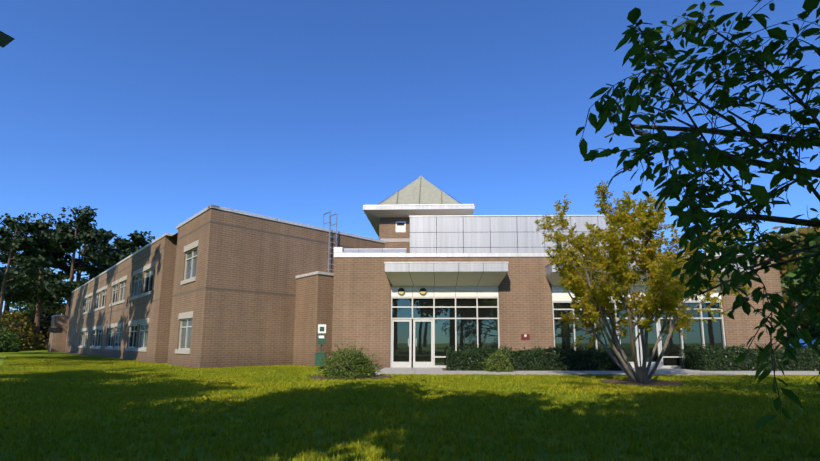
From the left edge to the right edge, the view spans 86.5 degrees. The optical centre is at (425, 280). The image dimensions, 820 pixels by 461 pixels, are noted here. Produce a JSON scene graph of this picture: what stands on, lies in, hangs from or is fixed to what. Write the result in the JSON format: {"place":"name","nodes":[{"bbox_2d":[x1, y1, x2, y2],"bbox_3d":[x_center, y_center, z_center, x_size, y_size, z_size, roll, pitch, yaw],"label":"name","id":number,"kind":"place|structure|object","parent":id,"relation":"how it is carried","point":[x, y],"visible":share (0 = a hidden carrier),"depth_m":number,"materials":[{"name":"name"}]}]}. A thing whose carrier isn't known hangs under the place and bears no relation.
{"place":"outdoors","nodes":[
{"label":"outdoors","id":0,"kind":"place"},
{"bbox_2d":[0,350,819,460],"bbox_3d":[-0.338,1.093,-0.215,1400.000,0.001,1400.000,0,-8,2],"label":"ground","id":1,"kind":"structure","parent":0,"point":[541,455],"depth_m":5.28,"materials":[{"name":"green plant"}]},
{"bbox_2d":[0,31,13,47],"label":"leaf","id":2,"kind":"object","parent":1,"relation":"on","point":[5,39],"visible":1,"depth_m":18.10,"materials":[{"name":"green plant"}]},
{"bbox_2d":[0,335,19,351],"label":"shrub","id":3,"kind":"object","parent":1,"relation":"on","point":[6,345],"visible":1,"depth_m":51.15,"materials":[{"name":"green plant"}]},
{"bbox_2d":[0,327,21,349],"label":"shrub","id":4,"kind":"object","parent":1,"relation":"on","point":[16,340],"visible":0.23,"depth_m":57.62,"materials":[{"name":"green plant"}]},
{"bbox_2d":[9,302,31,318],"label":"tree","id":5,"kind":"object","parent":1,"relation":"on","point":[28,308],"visible":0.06,"depth_m":87.62,"materials":[{"name":"green plant"}]},
{"bbox_2d":[0,310,42,350],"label":"bush","id":6,"kind":"object","parent":1,"relation":"on","point":[27,335],"visible":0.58,"depth_m":62.69,"materials":[{"name":"green plant"}]},
{"bbox_2d":[0,213,52,320],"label":"pine tree","id":7,"kind":"object","parent":1,"relation":"on","point":[30,259],"visible":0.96,"depth_m":58.72,"materials":[{"name":"green plant"}]},
{"bbox_2d":[0,212,61,316],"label":"pine tree","id":8,"kind":"object","parent":1,"relation":"on","point":[3,234],"visible":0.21,"depth_m":72.28,"materials":[{"name":"green plant"}]},
{"bbox_2d":[0,233,66,312],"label":"pine tree","id":9,"kind":"object","parent":1,"relation":"on","point":[2,268],"depth_m":84.28,"materials":[{"name":"green plant"}]},
{"bbox_2d":[0,213,74,342],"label":"pine tree","id":10,"kind":"object","parent":1,"relation":"on","point":[49,252],"visible":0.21,"depth_m":66.51,"materials":[{"name":"green plant"}]},
{"bbox_2d":[10,268,65,313],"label":"tree","id":11,"kind":"object","parent":1,"relation":"on","point":[24,303],"visible":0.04,"depth_m":101.10,"materials":[{"name":"green plant"}]},
{"bbox_2d":[17,302,64,321],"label":"tree","id":12,"kind":"object","parent":1,"relation":"on","point":[28,311],"visible":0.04,"depth_m":80.99,"materials":[{"name":"green plant"}]},
{"bbox_2d":[17,301,65,349],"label":"tree","id":13,"kind":"object","parent":1,"relation":"on","point":[45,321],"visible":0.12,"depth_m":71.46,"materials":[{"name":"green"}]},
{"bbox_2d":[0,206,130,314],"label":"pine tree","id":14,"kind":"object","parent":1,"relation":"on","point":[64,240],"visible":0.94,"depth_m":61.40,"materials":[{"name":"green plant"}]},
{"bbox_2d":[17,225,122,309],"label":"pine tree","id":15,"kind":"object","parent":1,"relation":"on","point":[63,265],"visible":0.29,"depth_m":67.61,"materials":[{"name":"green plant"}]},
{"bbox_2d":[50,223,111,291],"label":"pine tree","id":16,"kind":"object","parent":1,"relation":"on","point":[89,248],"visible":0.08,"depth_m":75.18,"materials":[{"name":"green plant"}]},
{"bbox_2d":[75,236,123,281],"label":"pine tree","id":17,"kind":"object","parent":1,"relation":"on","point":[105,246],"visible":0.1,"depth_m":84.97,"materials":[{"name":"green plant"}]},
{"bbox_2d":[112,230,154,263],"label":"pine tree","id":18,"kind":"object","parent":1,"relation":"on","point":[137,239],"visible":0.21,"depth_m":66.53,"materials":[{"name":"green plant"}]},
{"bbox_2d":[117,237,150,255],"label":"pine tree","id":19,"kind":"object","parent":1,"relation":"on","point":[126,240],"visible":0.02,"depth_m":86.56,"materials":[{"name":"green plant"}]},
{"bbox_2d":[315,327,326,368],"bbox_3d":[-4.497,2.815,18.691,0.460,1.920,0.410,1,-8,-6],"label":"pet waste station","id":20,"kind":"object","parent":1,"relation":"on","point":[321,354],"visible":0.88,"depth_m":18.48,"materials":[{"name":"green paint"}]},
{"bbox_2d":[65,352,698,385],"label":"mulch beds","id":21,"kind":"object","parent":1,"relation":"on","point":[655,382],"visible":0.25,"depth_m":12.35,"materials":[{"name":"brown soil"}]},
{"bbox_2d":[315,339,383,379],"bbox_3d":[-2.449,2.549,14.085,2.202,1.337,1.972,6,-10,-36],"label":"entrance shrub","id":22,"kind":"object","parent":21,"relation":"on","point":[351,364],"visible":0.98,"depth_m":13.68,"materials":[{"name":"green plant"}]},
{"bbox_2d":[479,345,517,371],"bbox_3d":[2.745,3.002,16.741,1.444,1.112,1.562,5,-10,-33],"label":"hedge shrub","id":23,"kind":"object","parent":21,"relation":"on","point":[496,363],"visible":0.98,"depth_m":16.45,"materials":[{"name":"green plant"}]},
{"bbox_2d":[446,344,627,370],"bbox_3d":[4.406,3.170,17.873,7.209,1.136,2.124,0,-8,2],"label":"hedge","id":24,"kind":"object","parent":21,"relation":"on","point":[538,359],"visible":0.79,"depth_m":17.22,"materials":[{"name":"green plant"}]},
{"bbox_2d":[678,343,819,370],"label":"hedge","id":25,"kind":"object","parent":21,"relation":"on","point":[714,358],"visible":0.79,"depth_m":17.13,"materials":[{"name":"green plant"}]},
{"bbox_2d":[48,208,786,367],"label":"brick wall","id":26,"kind":"structure","parent":1,"relation":"on","point":[348,300],"depth_m":20.45,"materials":[{"name":"brown brick"}]},
{"bbox_2d":[84,275,152,346],"bbox_3d":[-22.833,2.432,32.959,35.450,5.100,0.720,-8,-11,45],"label":"window glass","id":27,"kind":"object","parent":26,"relation":"attached to","point":[146,290],"depth_m":31.26,"materials":[{"name":"glass"}]},
{"bbox_2d":[81,250,196,347],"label":"windows","id":28,"kind":"structure","parent":26,"relation":"in","point":[184,322],"depth_m":26.01,"materials":[{"name":"white metal"}]},
{"bbox_2d":[68,221,359,322],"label":"brick bands","id":29,"kind":"object","parent":26,"relation":"attached to","point":[227,289],"visible":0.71,"depth_m":21.77,"materials":[{"name":"brown brick"}]},
{"bbox_2d":[48,288,426,332],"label":"wall light bezels","id":30,"kind":"object","parent":26,"relation":"attached to","point":[54,330],"depth_m":51.55,"materials":[{"name":"black metal"}]},
{"bbox_2d":[78,238,409,353],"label":"stone trim","id":31,"kind":"structure","parent":26,"relation":"attached to","point":[190,246],"depth_m":27.23,"materials":[{"name":"stone"}]},
{"bbox_2d":[80,221,725,367],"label":"white frames","id":32,"kind":"structure","parent":26,"relation":"attached to","point":[431,364],"depth_m":19.46,"materials":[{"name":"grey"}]},
{"bbox_2d":[51,204,763,316],"bbox_3d":[-17.766,-0.998,33.240,72.380,4.970,17.919,-4,-9,26],"label":"roof coping","id":33,"kind":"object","parent":26,"relation":"on","point":[340,249],"depth_m":20.47,"materials":[{"name":"white metal"}]},
{"bbox_2d":[377,176,461,204],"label":"tower roof seams","id":34,"kind":"object","parent":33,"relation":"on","point":[419,194],"visible":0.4,"depth_m":27.54,"materials":[{"name":"grey metal"}]},
{"bbox_2d":[379,177,459,204],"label":"tower roof","id":35,"kind":"structure","parent":33,"relation":"on","point":[429,192],"depth_m":27.59,"materials":[{"name":"grey metal"}]},
{"bbox_2d":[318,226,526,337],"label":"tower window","id":36,"kind":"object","parent":26,"relation":"attached to","point":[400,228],"visible":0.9,"depth_m":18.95,"materials":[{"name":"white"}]},
{"bbox_2d":[169,216,719,296],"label":"dark joints","id":37,"kind":"object","parent":26,"relation":"attached to","point":[398,224],"visible":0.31,"depth_m":22.94,"materials":[{"name":"black"}]},
{"bbox_2d":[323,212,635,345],"bbox_3d":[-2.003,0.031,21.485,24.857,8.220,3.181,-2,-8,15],"label":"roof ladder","id":38,"kind":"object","parent":26,"relation":"attached to","point":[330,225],"visible":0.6,"depth_m":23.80,"materials":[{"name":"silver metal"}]},
{"bbox_2d":[521,334,529,339],"bbox_3d":[4.397,2.479,19.240,0.380,0.260,0.028,0,-8,1],"label":"fire alarm box","id":39,"kind":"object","parent":26,"relation":"attached to","point":[525,338],"depth_m":19.22,"materials":[{"name":"red metal"}]},
{"bbox_2d":[334,205,754,274],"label":"aluminium panels","id":40,"kind":"object","parent":26,"relation":"attached to","point":[503,231],"visible":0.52,"depth_m":22.98,"materials":[{"name":"silver metal"}]},
{"bbox_2d":[363,209,743,285],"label":"soffits","id":41,"kind":"object","parent":26,"relation":"attached to","point":[443,278],"visible":0.54,"depth_m":19.33,"materials":[{"name":"beige metal"}]},
{"bbox_2d":[391,286,720,300],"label":"white panels","id":42,"kind":"object","parent":26,"relation":"attached to","point":[559,293],"visible":0.31,"depth_m":19.61,"materials":[{"name":"white"}]},
{"bbox_2d":[392,298,722,365],"bbox_3d":[5.808,2.294,19.395,14.760,3.150,0.020,0,-8,1],"label":"storefront glass","id":43,"kind":"object","parent":26,"relation":"attached to","point":[466,329],"visible":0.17,"depth_m":19.42,"materials":[{"name":"glass"}]},
{"bbox_2d":[375,368,818,374],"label":"walkway","id":44,"kind":"structure","parent":1,"relation":"on","point":[658,371],"depth_m":15.93,"materials":[{"name":"concrete"}]},
{"bbox_2d":[453,372,817,404],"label":"fallen leaves","id":45,"kind":"object","parent":1,"relation":"on","point":[667,381],"visible":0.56,"depth_m":11.95,"materials":[{"name":"brown plant"}]},
{"bbox_2d":[534,181,753,382],"bbox_3d":[6.464,0.110,12.779,6.301,5.810,6.440,0,-8,2],"label":"ornamental tree","id":46,"kind":"object","parent":1,"relation":"on","point":[663,293],"visible":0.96,"depth_m":12.00,"materials":[{"name":"yellow plant"}]},
{"bbox_2d":[576,0,819,429],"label":"cherry tree","id":47,"kind":"object","parent":1,"relation":"on","point":[714,157],"visible":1,"depth_m":2.71,"materials":[{"name":"green plant"}]},
{"bbox_2d":[701,223,763,252],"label":"tree","id":48,"kind":"object","parent":1,"relation":"on","point":[725,246],"visible":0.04,"depth_m":73.56,"materials":[{"name":"green plant"}]},
{"bbox_2d":[753,226,798,305],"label":"tree","id":49,"kind":"object","parent":1,"relation":"on","point":[791,233],"depth_m":49.27,"materials":[{"name":"green plant"}]},
{"bbox_2d":[753,226,816,338],"bbox_3d":[30.367,0.960,35.707,5.572,11.000,8.380,0,-8,2],"label":"tree","id":50,"kind":"object","parent":1,"relation":"on","point":[786,267],"visible":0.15,"depth_m":35.89,"materials":[{"name":"green plant"}]},
{"bbox_2d":[780,226,801,239],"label":"tree","id":51,"kind":"object","parent":1,"relation":"on","point":[797,234],"depth_m":47.72,"materials":[{"name":"green plant"}]},
{"bbox_2d":[780,236,819,324],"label":"tree","id":52,"kind":"object","parent":1,"relation":"on","point":[788,280],"visible":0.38,"depth_m":29.96,"materials":[{"name":"green plant"}]},
{"bbox_2d":[782,214,819,306],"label":"tree","id":53,"kind":"object","parent":1,"relation":"on","point":[807,230],"visible":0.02,"depth_m":38.22,"materials":[{"name":"green plant"}]},
{"bbox_2d":[787,304,819,338],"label":"tree","id":54,"kind":"object","parent":1,"relation":"on","point":[812,331],"visible":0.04,"depth_m":37.07,"materials":[{"name":"green plant"}]},
{"bbox_2d":[0,0,819,314],"label":"sky","id":55,"kind":"structure","parent":0,"point":[149,115],"materials":[{"name":"blue"}]},
{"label":"car park asphalt","id":56,"kind":"structure","parent":0,"visible":0},
{"bbox_2d":[790,339,819,348],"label":"parked car","id":57,"kind":"object","parent":56,"relation":"on","point":[802,341],"visible":0.04,"depth_m":34.75,"materials":[{"name":"blue paint"}]}
]}

